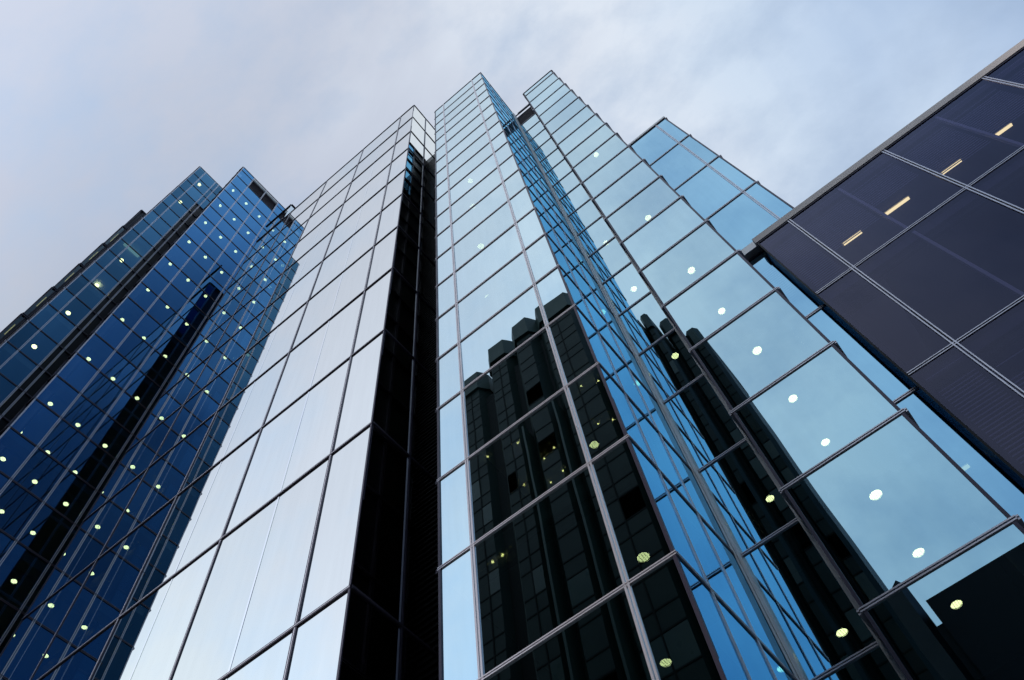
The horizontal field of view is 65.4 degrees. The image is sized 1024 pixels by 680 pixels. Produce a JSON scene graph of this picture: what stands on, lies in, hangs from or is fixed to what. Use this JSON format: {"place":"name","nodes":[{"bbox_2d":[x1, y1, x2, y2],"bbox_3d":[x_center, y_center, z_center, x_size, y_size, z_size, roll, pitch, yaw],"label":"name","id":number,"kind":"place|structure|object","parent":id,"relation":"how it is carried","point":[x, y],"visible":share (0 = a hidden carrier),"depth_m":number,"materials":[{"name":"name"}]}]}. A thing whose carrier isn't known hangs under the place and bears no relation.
{"place":"outdoors","nodes":[
{"label":"outdoors","id":0,"kind":"place"},
{"bbox_2d":[0,166,221,431],"bbox_3d":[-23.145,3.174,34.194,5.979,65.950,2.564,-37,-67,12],"label":"blue tower","id":1,"kind":"structure","parent":0,"point":[39,347],"depth_m":40.79,"materials":[{"name":"glass"}]},
{"bbox_2d":[0,167,286,653],"bbox_3d":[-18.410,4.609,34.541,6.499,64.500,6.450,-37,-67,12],"label":"blue tower","id":2,"kind":"structure","parent":0,"point":[69,431],"depth_m":32.40,"materials":[{"name":"glass"}]},
{"bbox_2d":[0,0,1023,331],"label":"sky","id":3,"kind":"structure","parent":0,"point":[107,107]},
{"bbox_2d":[434,72,797,679],"bbox_3d":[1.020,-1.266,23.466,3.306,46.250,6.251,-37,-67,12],"label":"central tower","id":4,"kind":"structure","parent":0,"point":[581,536],"depth_m":11.09,"materials":[{"name":"glass"}]},
{"bbox_2d":[523,70,1023,679],"bbox_3d":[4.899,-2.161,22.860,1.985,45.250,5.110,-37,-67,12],"label":"tower","id":5,"kind":"structure","parent":0,"point":[917,532],"depth_m":10.82,"materials":[{"name":"glass"}]},
{"bbox_3d":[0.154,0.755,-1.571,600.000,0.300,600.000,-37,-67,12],"label":"ground","id":6,"kind":"structure","parent":0,"visible":0},
{"bbox_2d":[0,210,145,343],"bbox_3d":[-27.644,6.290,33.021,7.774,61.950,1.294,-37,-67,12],"label":"dark corner block","id":7,"kind":"structure","parent":6,"relation":"on","point":[14,325],"depth_m":47.20,"materials":[{"name":"glass"}]},
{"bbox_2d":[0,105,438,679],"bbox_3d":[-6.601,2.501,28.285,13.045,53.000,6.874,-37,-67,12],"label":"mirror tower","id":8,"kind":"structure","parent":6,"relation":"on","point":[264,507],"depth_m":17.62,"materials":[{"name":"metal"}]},
{"bbox_2d":[512,104,907,679],"bbox_3d":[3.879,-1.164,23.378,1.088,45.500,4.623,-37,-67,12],"label":"recessed bay","id":9,"kind":"object","parent":6,"relation":"on","point":[809,607],"visible":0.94,"depth_m":12.45,"materials":[{"name":"glass"}]},
{"bbox_2d":[628,116,1023,521],"bbox_3d":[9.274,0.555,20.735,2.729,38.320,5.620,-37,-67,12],"label":"block","id":10,"kind":"structure","parent":6,"relation":"on","point":[737,208],"depth_m":22.89,"materials":[{"name":"glass"}]},
{"bbox_2d":[752,39,1023,483],"bbox_3d":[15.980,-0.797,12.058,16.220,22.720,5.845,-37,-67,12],"label":"dark building","id":11,"kind":"structure","parent":6,"relation":"on","point":[901,251],"depth_m":17.86,"materials":[{"name":"glass"}]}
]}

